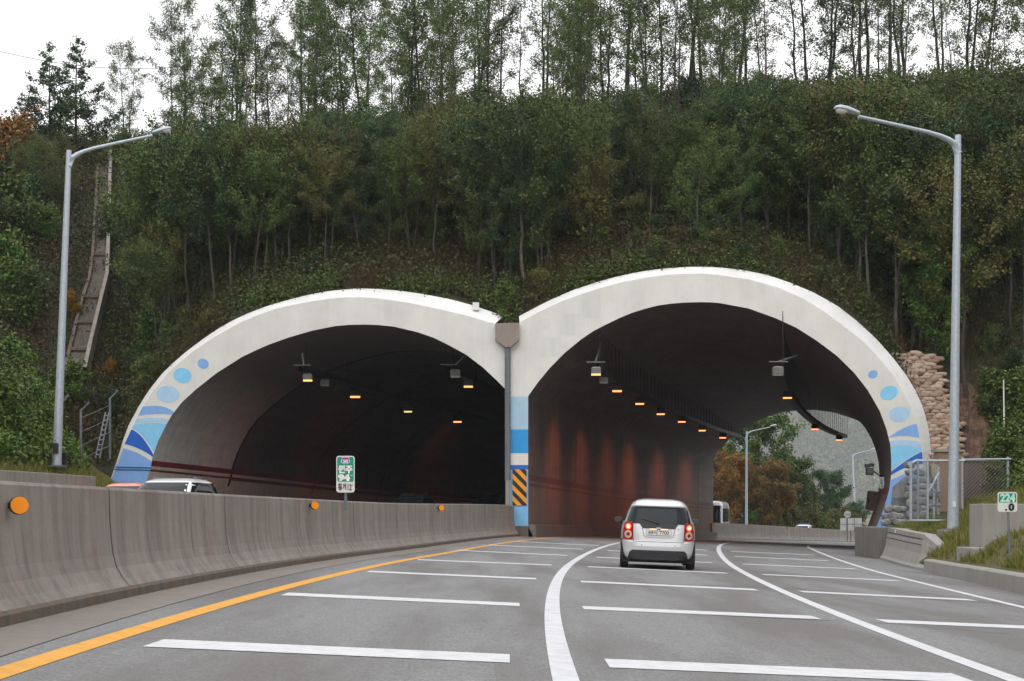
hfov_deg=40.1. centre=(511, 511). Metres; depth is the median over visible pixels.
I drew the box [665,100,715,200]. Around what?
slope tree
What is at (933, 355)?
sandbag
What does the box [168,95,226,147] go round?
crest tree
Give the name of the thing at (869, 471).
floodlight
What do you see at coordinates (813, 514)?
roadside shrub
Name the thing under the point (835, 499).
tree
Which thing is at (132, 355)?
hill shrub
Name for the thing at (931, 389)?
sandbag
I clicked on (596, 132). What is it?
slope tree
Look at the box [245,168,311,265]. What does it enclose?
slope tree
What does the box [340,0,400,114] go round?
tall tree
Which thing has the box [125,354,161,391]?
hill shrub
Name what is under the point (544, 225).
slope tree
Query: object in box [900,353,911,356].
sandbag
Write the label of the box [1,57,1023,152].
ridge undergrowth
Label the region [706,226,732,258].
hill shrub
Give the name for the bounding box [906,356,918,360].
sandbag
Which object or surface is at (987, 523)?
concrete plinth
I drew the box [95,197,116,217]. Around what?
hill shrub
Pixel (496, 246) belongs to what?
hill shrub
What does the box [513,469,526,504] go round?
hazard board
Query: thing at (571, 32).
crest tree
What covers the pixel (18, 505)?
reflector
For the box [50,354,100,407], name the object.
shrub
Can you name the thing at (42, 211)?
hill shrub
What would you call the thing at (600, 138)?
slope tree
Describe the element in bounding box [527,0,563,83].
tall tree
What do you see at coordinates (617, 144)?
slope tree
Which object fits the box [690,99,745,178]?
slope tree
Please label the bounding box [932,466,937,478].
door
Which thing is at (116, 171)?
slope tree
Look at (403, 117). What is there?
slope tree
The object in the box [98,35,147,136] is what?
tall tree
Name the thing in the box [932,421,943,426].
sandbag
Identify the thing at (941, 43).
tall tree
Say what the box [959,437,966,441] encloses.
sandbag
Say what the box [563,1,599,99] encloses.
tall tree
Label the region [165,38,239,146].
crest tree
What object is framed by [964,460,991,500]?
panel wall
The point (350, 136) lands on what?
slope tree
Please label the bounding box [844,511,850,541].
round sign
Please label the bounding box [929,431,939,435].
sandbag
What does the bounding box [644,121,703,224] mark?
slope tree
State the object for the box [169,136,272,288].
slope tree
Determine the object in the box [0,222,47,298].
shrub
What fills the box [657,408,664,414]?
tunnel lamp
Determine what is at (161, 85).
tall tree
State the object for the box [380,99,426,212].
slope tree
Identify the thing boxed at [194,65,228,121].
crest tree
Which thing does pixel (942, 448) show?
sandbag
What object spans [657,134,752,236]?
slope tree
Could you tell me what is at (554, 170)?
slope tree
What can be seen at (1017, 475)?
slope undergrowth
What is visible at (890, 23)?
crest tree
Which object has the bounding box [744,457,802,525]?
tree
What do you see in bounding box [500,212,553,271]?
hill shrub
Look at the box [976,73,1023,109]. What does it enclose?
slope tree
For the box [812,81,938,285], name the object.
slope tree
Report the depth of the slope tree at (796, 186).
70.07 m
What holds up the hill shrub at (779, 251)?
on the hillside
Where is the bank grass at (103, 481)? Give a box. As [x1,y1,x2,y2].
[0,453,118,486]
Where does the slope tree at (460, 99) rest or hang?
on the hillside
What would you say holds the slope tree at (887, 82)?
on the hillside
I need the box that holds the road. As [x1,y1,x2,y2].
[0,536,1023,680]
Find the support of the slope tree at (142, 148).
on the hillside
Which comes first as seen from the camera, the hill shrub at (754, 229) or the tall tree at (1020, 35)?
the hill shrub at (754, 229)
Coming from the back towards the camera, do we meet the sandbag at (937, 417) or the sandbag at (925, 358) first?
the sandbag at (925, 358)
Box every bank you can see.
[0,459,113,484]
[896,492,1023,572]
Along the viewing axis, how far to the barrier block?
50.86 m
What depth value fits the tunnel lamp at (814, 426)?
94.17 m
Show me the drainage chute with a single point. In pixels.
(91, 318)
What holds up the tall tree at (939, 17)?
on the hillside
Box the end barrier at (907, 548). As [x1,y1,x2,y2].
[880,528,943,570]
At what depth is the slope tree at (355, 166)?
73.02 m
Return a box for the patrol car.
[795,523,812,527]
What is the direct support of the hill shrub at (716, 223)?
on the hillside
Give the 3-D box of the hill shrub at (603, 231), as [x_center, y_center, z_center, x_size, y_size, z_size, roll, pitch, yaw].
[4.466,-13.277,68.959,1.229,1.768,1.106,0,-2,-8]
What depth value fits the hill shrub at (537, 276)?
67.12 m
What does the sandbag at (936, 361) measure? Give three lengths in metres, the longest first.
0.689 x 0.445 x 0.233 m
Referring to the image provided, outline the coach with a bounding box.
[713,501,729,522]
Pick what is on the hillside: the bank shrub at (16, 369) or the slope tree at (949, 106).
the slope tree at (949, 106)
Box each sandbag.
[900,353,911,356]
[902,360,913,363]
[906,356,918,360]
[906,374,918,379]
[908,365,919,368]
[910,350,921,354]
[912,363,923,367]
[913,368,925,373]
[914,360,926,363]
[914,379,925,382]
[918,385,929,388]
[918,393,928,397]
[919,356,931,360]
[919,376,930,379]
[920,400,931,404]
[921,366,932,369]
[921,391,932,394]
[922,373,933,376]
[922,381,932,385]
[923,397,934,401]
[923,406,933,410]
[924,353,935,357]
[924,362,936,366]
[925,370,936,373]
[925,387,937,391]
[925,403,936,405]
[925,413,935,416]
[926,378,937,382]
[927,359,939,363]
[927,419,938,421]
[928,424,938,428]
[929,393,940,397]
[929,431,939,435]
[930,384,942,388]
[930,409,940,413]
[930,437,940,441]
[930,444,941,448]
[931,375,942,378]
[932,356,944,361]
[932,365,943,369]
[932,415,943,419]
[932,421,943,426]
[933,381,944,385]
[933,390,944,395]
[934,372,946,376]
[934,406,945,410]
[934,428,945,432]
[935,397,947,400]
[935,434,948,438]
[935,441,945,444]
[935,447,947,449]
[937,403,948,407]
[938,378,949,383]
[938,388,948,392]
[939,419,948,422]
[939,425,948,429]
[941,409,949,413]
[959,421,966,426]
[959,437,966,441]
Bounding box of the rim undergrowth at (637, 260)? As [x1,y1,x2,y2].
[47,205,900,455]
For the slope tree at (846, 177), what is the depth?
66.37 m
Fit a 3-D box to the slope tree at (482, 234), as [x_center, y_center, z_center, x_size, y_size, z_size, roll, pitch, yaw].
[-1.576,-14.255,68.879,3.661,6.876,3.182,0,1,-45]
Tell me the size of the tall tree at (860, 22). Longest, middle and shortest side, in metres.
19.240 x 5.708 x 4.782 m
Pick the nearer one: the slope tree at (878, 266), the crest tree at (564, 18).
the slope tree at (878, 266)
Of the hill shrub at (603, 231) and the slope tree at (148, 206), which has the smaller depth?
the hill shrub at (603, 231)
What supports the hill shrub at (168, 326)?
on the hillside
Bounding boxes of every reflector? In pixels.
[8,496,28,514]
[309,501,318,509]
[437,505,443,510]
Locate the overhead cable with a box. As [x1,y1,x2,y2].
[0,51,215,68]
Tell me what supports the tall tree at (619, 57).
on the hillside
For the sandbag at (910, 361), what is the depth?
66.20 m
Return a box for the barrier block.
[855,526,911,558]
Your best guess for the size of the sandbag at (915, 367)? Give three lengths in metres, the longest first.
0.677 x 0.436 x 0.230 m
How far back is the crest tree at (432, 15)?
93.84 m
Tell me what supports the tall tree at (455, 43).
on the hillside
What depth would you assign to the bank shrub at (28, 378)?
53.27 m
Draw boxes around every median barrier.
[0,481,518,627]
[711,523,854,541]
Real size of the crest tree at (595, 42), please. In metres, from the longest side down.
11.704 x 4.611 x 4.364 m
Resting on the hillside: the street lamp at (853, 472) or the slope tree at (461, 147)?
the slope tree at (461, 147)
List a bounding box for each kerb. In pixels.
[528,524,717,538]
[924,559,1023,593]
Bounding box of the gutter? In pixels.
[0,536,522,655]
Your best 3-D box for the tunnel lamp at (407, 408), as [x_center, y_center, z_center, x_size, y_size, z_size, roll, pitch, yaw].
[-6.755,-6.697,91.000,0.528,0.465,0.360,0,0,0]
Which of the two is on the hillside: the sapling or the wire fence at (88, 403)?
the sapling
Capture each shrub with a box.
[0,107,53,172]
[0,157,35,236]
[0,182,42,252]
[0,197,23,240]
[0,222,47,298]
[0,232,33,264]
[0,250,51,328]
[0,266,45,328]
[0,316,10,360]
[0,355,16,380]
[0,365,49,447]
[1,330,47,377]
[1,351,54,399]
[7,382,36,420]
[8,363,42,402]
[11,285,41,327]
[17,367,46,413]
[20,168,49,213]
[22,373,53,414]
[25,200,55,243]
[32,399,71,435]
[35,202,62,242]
[35,372,65,412]
[36,370,51,385]
[41,397,68,427]
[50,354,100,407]
[51,172,76,206]
[58,287,82,318]
[85,134,112,164]
[90,208,123,249]
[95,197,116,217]
[100,358,118,379]
[100,385,126,423]
[114,128,133,152]
[117,243,157,303]
[118,342,145,380]
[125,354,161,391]
[130,303,171,356]
[133,351,164,385]
[155,319,176,350]
[161,328,178,350]
[196,307,215,336]
[257,217,299,262]
[295,172,351,246]
[299,251,319,275]
[309,104,339,114]
[367,166,407,215]
[403,84,432,117]
[437,185,472,229]
[465,204,516,268]
[467,81,494,108]
[492,276,521,320]
[498,268,523,295]
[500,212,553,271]
[524,264,556,299]
[556,186,584,243]
[567,176,623,249]
[592,224,612,254]
[605,172,630,222]
[617,88,645,114]
[621,190,655,228]
[627,227,646,247]
[640,233,665,264]
[643,81,663,100]
[648,214,667,237]
[669,73,691,102]
[669,225,683,243]
[674,68,707,106]
[684,220,712,242]
[687,170,734,225]
[693,225,712,252]
[706,211,732,242]
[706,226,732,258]
[713,217,733,236]
[735,243,754,261]
[739,218,765,247]
[741,509,764,524]
[748,506,769,525]
[758,73,773,89]
[764,233,794,266]
[770,506,797,526]
[774,500,803,526]
[800,499,838,528]
[810,263,823,284]
[815,512,831,528]
[816,269,832,287]
[823,507,842,528]
[825,503,851,528]
[829,230,872,277]
[833,514,845,529]
[838,507,864,526]
[903,281,938,320]
[930,276,947,309]
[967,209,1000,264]
[970,362,1016,420]
[972,321,1002,356]
[979,410,1023,477]
[979,455,1011,494]
[987,361,1023,437]
[999,327,1013,348]
[1000,343,1023,372]
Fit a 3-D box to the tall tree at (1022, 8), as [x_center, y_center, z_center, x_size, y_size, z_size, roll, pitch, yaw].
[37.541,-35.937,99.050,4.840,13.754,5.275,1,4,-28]
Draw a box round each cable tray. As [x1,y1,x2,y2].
[293,353,503,424]
[440,355,504,395]
[587,337,741,437]
[769,311,846,437]
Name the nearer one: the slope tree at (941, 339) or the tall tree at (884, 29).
the slope tree at (941, 339)
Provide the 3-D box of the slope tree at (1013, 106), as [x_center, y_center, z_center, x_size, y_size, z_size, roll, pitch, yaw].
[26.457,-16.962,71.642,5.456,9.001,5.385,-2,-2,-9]
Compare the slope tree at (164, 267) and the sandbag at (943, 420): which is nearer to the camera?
the sandbag at (943, 420)
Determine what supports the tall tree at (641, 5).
on the hillside
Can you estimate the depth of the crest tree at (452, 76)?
85.64 m
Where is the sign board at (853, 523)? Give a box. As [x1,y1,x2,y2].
[840,518,861,541]
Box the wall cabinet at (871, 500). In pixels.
[865,491,878,510]
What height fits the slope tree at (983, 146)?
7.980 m
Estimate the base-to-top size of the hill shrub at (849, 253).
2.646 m
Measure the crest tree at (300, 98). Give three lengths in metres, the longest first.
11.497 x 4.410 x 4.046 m
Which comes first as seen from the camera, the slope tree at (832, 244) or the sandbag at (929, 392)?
the sandbag at (929, 392)
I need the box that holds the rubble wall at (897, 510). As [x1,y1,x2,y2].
[880,462,932,526]
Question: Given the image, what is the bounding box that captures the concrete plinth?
[957,504,1023,560]
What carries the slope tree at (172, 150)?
on the hillside
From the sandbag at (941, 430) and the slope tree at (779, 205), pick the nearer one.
the sandbag at (941, 430)
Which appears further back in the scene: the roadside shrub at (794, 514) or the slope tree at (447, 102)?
the roadside shrub at (794, 514)
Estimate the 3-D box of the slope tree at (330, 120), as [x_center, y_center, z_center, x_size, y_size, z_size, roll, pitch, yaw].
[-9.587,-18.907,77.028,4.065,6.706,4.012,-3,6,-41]
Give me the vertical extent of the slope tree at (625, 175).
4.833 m
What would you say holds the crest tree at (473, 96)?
on the hillside
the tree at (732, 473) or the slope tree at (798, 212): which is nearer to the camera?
the slope tree at (798, 212)
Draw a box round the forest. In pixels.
[713,410,878,517]
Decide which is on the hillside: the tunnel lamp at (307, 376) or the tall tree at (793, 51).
the tall tree at (793, 51)
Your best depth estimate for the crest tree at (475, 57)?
95.17 m
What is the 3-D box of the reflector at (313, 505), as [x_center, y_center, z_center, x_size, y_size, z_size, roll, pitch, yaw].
[-3.960,-0.129,28.003,0.168,0.166,0.132,0,0,-31]
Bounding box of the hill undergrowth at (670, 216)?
[0,64,1023,470]
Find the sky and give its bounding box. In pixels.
[0,0,1023,139]
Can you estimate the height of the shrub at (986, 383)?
3.076 m
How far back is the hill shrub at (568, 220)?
71.61 m
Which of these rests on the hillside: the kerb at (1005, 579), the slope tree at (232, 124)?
the slope tree at (232, 124)
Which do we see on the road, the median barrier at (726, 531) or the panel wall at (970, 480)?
the median barrier at (726, 531)
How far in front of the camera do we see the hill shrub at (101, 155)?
96.45 m
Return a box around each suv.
[138,477,217,493]
[395,493,434,503]
[472,492,504,504]
[615,499,699,569]
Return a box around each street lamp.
[46,126,171,466]
[745,424,776,523]
[833,104,961,536]
[852,448,874,501]
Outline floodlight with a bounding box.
[864,463,881,475]
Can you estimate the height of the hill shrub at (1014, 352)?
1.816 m
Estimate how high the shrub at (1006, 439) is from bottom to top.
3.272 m
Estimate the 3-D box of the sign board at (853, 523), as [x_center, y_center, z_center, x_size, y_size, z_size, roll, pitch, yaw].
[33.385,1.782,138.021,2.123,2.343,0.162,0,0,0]
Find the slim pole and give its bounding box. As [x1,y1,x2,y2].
[1003,378,1004,450]
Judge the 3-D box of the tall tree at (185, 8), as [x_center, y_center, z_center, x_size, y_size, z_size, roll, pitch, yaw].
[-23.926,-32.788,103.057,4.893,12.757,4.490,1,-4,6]
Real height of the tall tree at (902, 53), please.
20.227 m
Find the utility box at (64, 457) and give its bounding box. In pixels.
[62,451,67,464]
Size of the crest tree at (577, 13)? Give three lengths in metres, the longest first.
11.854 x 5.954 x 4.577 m
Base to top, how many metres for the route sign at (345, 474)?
1.056 m
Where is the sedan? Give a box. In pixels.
[106,483,142,488]
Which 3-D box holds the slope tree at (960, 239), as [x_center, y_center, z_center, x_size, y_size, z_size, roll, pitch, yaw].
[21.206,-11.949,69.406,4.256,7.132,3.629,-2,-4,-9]
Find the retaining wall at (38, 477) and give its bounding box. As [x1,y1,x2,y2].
[0,470,95,485]
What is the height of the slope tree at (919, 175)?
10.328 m
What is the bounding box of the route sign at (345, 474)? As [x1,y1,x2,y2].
[336,456,354,510]
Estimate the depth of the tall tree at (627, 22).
99.32 m
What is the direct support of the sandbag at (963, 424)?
on the sandbag
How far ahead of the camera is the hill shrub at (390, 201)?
76.71 m
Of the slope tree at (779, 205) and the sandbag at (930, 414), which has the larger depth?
the slope tree at (779, 205)
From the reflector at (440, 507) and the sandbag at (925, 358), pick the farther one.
the sandbag at (925, 358)
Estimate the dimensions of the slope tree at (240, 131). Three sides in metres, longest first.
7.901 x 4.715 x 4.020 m
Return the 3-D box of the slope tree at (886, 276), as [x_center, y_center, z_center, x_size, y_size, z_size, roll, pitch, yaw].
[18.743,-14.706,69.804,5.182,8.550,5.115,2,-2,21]
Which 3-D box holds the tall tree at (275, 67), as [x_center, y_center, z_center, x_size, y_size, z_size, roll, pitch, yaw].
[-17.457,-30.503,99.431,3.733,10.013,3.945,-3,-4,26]
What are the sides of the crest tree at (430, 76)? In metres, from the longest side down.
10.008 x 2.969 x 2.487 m
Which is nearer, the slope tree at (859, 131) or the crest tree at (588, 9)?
the slope tree at (859, 131)
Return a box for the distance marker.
[997,492,1016,554]
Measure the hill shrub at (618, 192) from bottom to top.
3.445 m
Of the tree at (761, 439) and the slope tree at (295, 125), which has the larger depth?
the tree at (761, 439)
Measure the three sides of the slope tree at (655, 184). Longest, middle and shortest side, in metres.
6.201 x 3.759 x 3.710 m
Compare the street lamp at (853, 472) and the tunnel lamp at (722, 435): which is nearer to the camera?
the tunnel lamp at (722, 435)
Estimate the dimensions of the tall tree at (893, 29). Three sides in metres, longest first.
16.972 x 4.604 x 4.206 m
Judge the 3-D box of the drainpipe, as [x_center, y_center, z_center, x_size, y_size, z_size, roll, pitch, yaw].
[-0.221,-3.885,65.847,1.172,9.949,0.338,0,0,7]
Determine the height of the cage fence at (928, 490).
2.295 m
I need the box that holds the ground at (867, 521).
[733,518,869,525]
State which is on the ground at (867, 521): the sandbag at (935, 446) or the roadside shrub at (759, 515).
the roadside shrub at (759, 515)
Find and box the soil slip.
[945,383,990,458]
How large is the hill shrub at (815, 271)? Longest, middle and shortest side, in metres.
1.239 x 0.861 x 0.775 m
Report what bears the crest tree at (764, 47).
on the hillside
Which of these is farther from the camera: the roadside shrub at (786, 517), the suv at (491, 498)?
the roadside shrub at (786, 517)
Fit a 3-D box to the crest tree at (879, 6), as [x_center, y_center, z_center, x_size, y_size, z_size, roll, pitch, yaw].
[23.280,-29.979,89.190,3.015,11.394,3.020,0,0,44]
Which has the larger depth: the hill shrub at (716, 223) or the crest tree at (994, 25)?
the crest tree at (994, 25)
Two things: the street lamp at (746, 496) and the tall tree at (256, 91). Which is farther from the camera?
the street lamp at (746, 496)
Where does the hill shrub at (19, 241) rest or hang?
on the hillside
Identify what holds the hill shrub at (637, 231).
on the hillside
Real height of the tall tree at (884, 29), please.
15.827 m
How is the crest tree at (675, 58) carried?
on the hillside
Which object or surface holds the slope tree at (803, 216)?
on the hillside
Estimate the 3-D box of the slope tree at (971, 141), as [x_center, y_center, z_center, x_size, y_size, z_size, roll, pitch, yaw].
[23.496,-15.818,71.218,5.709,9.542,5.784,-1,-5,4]
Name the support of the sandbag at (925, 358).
on the sandbag at (920, 361)
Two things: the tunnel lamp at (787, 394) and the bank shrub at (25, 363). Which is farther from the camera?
the tunnel lamp at (787, 394)
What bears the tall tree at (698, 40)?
on the hillside
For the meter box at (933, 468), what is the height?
0.560 m
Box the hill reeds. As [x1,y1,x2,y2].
[63,184,1023,465]
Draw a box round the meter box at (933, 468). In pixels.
[929,465,938,479]
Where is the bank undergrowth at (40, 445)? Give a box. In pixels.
[0,379,94,469]
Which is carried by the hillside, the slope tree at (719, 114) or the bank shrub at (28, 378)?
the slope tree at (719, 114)
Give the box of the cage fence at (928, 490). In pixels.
[908,457,1010,521]
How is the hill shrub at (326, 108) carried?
on the hillside
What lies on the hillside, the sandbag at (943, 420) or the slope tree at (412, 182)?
the slope tree at (412, 182)
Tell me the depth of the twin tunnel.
73.87 m
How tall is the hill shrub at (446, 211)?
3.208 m
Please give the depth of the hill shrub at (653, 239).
66.31 m
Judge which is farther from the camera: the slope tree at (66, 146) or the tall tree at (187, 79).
the tall tree at (187, 79)
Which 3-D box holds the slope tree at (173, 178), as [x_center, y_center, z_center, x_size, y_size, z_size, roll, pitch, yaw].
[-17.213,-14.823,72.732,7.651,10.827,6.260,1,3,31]
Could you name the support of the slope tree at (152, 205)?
on the hillside
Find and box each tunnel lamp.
[303,373,312,380]
[320,379,329,385]
[350,389,359,397]
[404,405,411,411]
[450,369,459,377]
[453,415,461,422]
[464,379,472,387]
[591,367,600,374]
[599,376,607,383]
[612,383,621,391]
[635,397,643,404]
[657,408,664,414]
[678,416,685,422]
[699,425,705,430]
[719,433,725,437]
[772,366,783,375]
[783,391,791,398]
[811,424,818,429]
[836,435,842,440]
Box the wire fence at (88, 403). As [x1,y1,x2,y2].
[62,390,117,463]
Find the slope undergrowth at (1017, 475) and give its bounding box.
[977,429,1023,493]
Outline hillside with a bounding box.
[0,82,1023,511]
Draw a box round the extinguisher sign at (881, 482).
[879,477,883,488]
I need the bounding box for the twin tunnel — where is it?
[111,267,930,536]
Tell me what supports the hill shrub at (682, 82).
on the hillside
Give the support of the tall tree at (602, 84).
on the hillside
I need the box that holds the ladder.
[95,412,109,457]
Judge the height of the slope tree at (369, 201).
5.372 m
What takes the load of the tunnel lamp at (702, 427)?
attached to the cable tray at (626, 387)
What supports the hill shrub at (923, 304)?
on the hillside
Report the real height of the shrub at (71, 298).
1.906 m
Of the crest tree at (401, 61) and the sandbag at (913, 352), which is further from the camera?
the crest tree at (401, 61)
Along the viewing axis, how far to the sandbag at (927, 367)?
66.11 m
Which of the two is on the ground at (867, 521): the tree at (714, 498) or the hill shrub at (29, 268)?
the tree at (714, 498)
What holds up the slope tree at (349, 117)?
on the hillside
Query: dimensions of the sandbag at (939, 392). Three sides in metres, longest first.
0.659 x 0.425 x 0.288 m
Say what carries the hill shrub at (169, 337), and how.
on the hillside
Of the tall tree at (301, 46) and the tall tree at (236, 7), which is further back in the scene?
the tall tree at (236, 7)
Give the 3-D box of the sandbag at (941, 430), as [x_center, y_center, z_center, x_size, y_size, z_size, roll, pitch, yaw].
[19.843,-3.787,65.047,0.642,0.244,0.414,2,8,-9]
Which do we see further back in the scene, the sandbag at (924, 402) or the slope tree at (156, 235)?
the slope tree at (156, 235)
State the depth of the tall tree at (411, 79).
103.96 m
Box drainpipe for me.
[495,323,518,504]
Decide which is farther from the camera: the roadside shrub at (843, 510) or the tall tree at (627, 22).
the roadside shrub at (843, 510)
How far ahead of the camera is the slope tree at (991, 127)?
69.02 m
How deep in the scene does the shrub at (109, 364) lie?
74.15 m
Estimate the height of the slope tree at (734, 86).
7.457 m
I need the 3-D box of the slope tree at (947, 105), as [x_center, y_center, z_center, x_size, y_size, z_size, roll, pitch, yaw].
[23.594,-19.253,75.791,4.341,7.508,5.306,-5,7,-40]
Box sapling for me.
[133,251,201,349]
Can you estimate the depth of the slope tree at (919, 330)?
68.73 m
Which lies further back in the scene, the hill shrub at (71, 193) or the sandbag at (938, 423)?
the hill shrub at (71, 193)
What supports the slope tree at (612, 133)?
on the hillside
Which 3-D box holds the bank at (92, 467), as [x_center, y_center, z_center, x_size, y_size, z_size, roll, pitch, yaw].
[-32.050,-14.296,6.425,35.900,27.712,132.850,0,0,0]
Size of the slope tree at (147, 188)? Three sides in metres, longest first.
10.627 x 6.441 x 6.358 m
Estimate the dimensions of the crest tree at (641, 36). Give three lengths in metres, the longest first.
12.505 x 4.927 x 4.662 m
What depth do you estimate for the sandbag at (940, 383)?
65.83 m
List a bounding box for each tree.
[0,136,41,176]
[1,143,19,163]
[9,91,44,141]
[9,146,35,184]
[13,136,64,198]
[15,40,91,150]
[24,131,55,175]
[36,129,85,204]
[41,35,126,159]
[87,154,213,350]
[90,111,228,323]
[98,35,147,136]
[103,182,151,306]
[107,109,221,320]
[109,117,198,301]
[111,219,195,337]
[113,232,179,358]
[116,142,151,196]
[117,116,241,311]
[119,50,151,133]
[135,6,204,128]
[135,112,197,156]
[135,132,244,309]
[135,179,194,305]
[140,201,166,314]
[148,149,221,299]
[149,139,242,297]
[150,0,216,126]
[150,114,266,305]
[151,210,188,294]
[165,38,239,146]
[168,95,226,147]
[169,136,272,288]
[169,156,239,278]
[170,49,197,127]
[190,120,291,274]
[191,67,231,141]
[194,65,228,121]
[198,0,266,125]
[199,0,239,114]
[201,64,238,128]
[209,119,318,278]
[213,0,260,118]
[214,186,264,270]
[216,60,313,238]
[216,103,328,270]
[216,144,317,291]
[218,112,270,238]
[222,0,262,117]
[223,12,277,131]
[225,0,290,127]
[234,126,282,261]
[235,15,289,130]
[243,142,317,270]
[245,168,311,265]
[266,26,310,127]
[268,116,311,135]
[271,0,318,114]
[273,120,341,250]
[274,0,359,123]
[278,0,344,126]
[282,141,365,262]
[287,21,350,121]
[288,0,380,118]
[294,0,343,102]
[295,0,377,117]
[297,113,339,221]
[302,130,325,240]
[302,139,377,258]
[304,114,345,238]
[316,105,374,137]
[320,115,396,241]
[323,121,386,237]
[324,103,378,220]
[324,158,392,259]
[330,107,368,210]
[333,0,377,110]
[335,140,385,232]
[339,155,429,256]
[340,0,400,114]
[347,151,390,229]
[350,22,402,121]
[350,108,421,228]
[353,144,408,231]
[356,116,404,211]
[358,107,434,233]
[363,1,414,119]
[363,121,450,252]
[365,113,400,125]
[367,0,438,105]
[373,0,429,105]
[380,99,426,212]
[382,27,443,109]
[385,109,473,244]
[387,0,437,99]
[390,87,457,168]
[398,0,434,89]
[398,111,434,222]
[402,129,480,258]
[404,0,474,101]
[413,0,468,99]
[415,0,466,115]
[417,4,456,106]
[420,0,501,103]
[420,98,484,231]
[420,127,484,251]
[421,93,476,122]
[423,99,498,235]
[426,89,483,131]
[427,118,490,240]
[430,109,534,280]
[431,101,541,282]
[434,0,469,98]
[438,157,490,244]
[439,99,485,189]
[439,113,543,248]
[440,151,507,280]
[445,0,501,82]
[450,120,558,270]
[451,0,490,107]
[451,77,583,286]
[454,0,524,99]
[463,0,507,112]
[472,0,516,81]
[477,168,539,277]
[483,88,581,222]
[484,130,575,266]
[490,0,529,97]
[496,91,599,236]
[499,86,551,141]
[499,113,569,229]
[501,0,541,99]
[510,133,574,266]
[512,83,625,265]
[523,0,572,93]
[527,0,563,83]
[536,0,579,103]
[538,1,568,91]
[540,105,615,237]
[541,17,590,104]
[543,0,605,99]
[543,0,616,103]
[544,138,647,254]
[546,0,625,139]
[551,0,577,100]
[553,0,624,99]
[554,129,626,193]
[557,0,592,111]
[559,125,620,215]
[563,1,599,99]
[581,89,639,159]
[585,111,628,171]
[587,0,642,93]
[588,72,687,215]
[598,0,651,90]
[600,0,653,88]
[604,118,635,195]
[604,130,631,187]
[606,84,665,195]
[608,0,672,101]
[611,0,649,87]
[620,93,681,207]
[620,119,695,214]
[621,103,694,224]
[623,117,664,197]
[630,119,700,214]
[632,0,661,85]
[634,0,693,91]
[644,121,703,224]
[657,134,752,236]
[659,0,694,101]
[661,0,703,107]
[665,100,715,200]
[671,0,716,79]
[671,113,729,220]
[674,0,714,80]
[678,0,721,78]
[681,71,761,209]
[681,105,730,173]
[684,0,754,104]
[686,0,736,99]
[689,0,760,87]
[689,78,782,217]
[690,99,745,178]
[695,117,744,180]
[698,69,779,221]
[698,72,766,179]
[705,69,771,104]
[707,120,770,235]
[708,0,760,93]
[710,105,736,201]
[712,0,753,85]
[713,441,737,502]
[713,446,761,523]
[719,411,809,508]
[722,0,776,78]
[722,89,798,234]
[725,0,763,85]
[727,482,760,523]
[733,1,778,84]
[733,94,795,230]
[734,81,822,235]
[735,117,806,239]
[743,70,876,260]
[744,0,788,81]
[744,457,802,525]
[758,454,822,517]
[761,112,832,237]
[767,0,816,79]
[772,104,842,246]
[773,103,817,236]
[775,90,908,283]
[776,142,837,234]
[777,0,819,84]
[777,96,876,249]
[794,77,915,292]
[796,487,830,520]
[798,81,834,101]
[798,101,942,320]
[799,65,914,278]
[799,75,888,252]
[806,0,861,89]
[806,0,863,77]
[807,467,854,514]
[808,159,864,262]
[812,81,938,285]
[815,60,953,295]
[815,143,953,339]
[832,0,863,76]
[833,0,876,73]
[836,0,887,75]
[843,0,884,79]
[843,127,938,280]
[845,66,937,279]
[846,80,927,255]
[847,499,871,525]
[851,99,982,328]
[852,0,900,81]
[852,123,917,297]
[856,143,952,316]
[857,187,950,331]
[861,134,1014,350]
[864,73,967,275]
[868,129,1023,398]
[869,154,993,338]
[871,0,907,84]
[873,0,909,70]
[878,0,913,82]
[881,1,930,74]
[888,0,931,84]
[888,89,999,198]
[888,126,979,324]
[888,180,973,308]
[889,109,997,326]
[890,156,976,350]
[890,229,951,351]
[893,231,994,356]
[908,96,978,144]
[910,0,949,71]
[912,154,987,307]
[913,0,977,104]
[913,57,1000,144]
[913,198,977,281]
[922,0,971,71]
[930,107,1021,285]
[931,91,974,138]
[944,0,997,69]
[946,33,1023,179]
[946,144,1023,339]
[953,138,990,268]
[958,72,1022,268]
[960,0,1023,111]
[961,0,1002,71]
[961,99,1023,273]
[965,102,1023,275]
[965,130,1023,348]
[967,111,1023,260]
[967,112,1011,262]
[970,72,1021,166]
[970,157,1023,298]
[975,0,1007,64]
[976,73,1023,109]
[992,91,1023,126]
[998,0,1023,60]
[998,124,1023,194]
[1013,0,1023,40]
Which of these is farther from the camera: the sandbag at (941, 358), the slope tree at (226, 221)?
the slope tree at (226, 221)
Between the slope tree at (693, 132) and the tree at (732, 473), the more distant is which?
the tree at (732, 473)
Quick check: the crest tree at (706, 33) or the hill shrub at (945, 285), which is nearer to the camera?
the hill shrub at (945, 285)
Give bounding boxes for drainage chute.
[65,150,112,384]
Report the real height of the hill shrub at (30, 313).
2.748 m
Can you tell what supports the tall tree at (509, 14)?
on the hillside
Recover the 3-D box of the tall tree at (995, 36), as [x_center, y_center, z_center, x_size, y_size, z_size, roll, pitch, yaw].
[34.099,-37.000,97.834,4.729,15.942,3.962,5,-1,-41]
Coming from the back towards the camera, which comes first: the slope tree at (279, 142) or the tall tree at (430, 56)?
the tall tree at (430, 56)

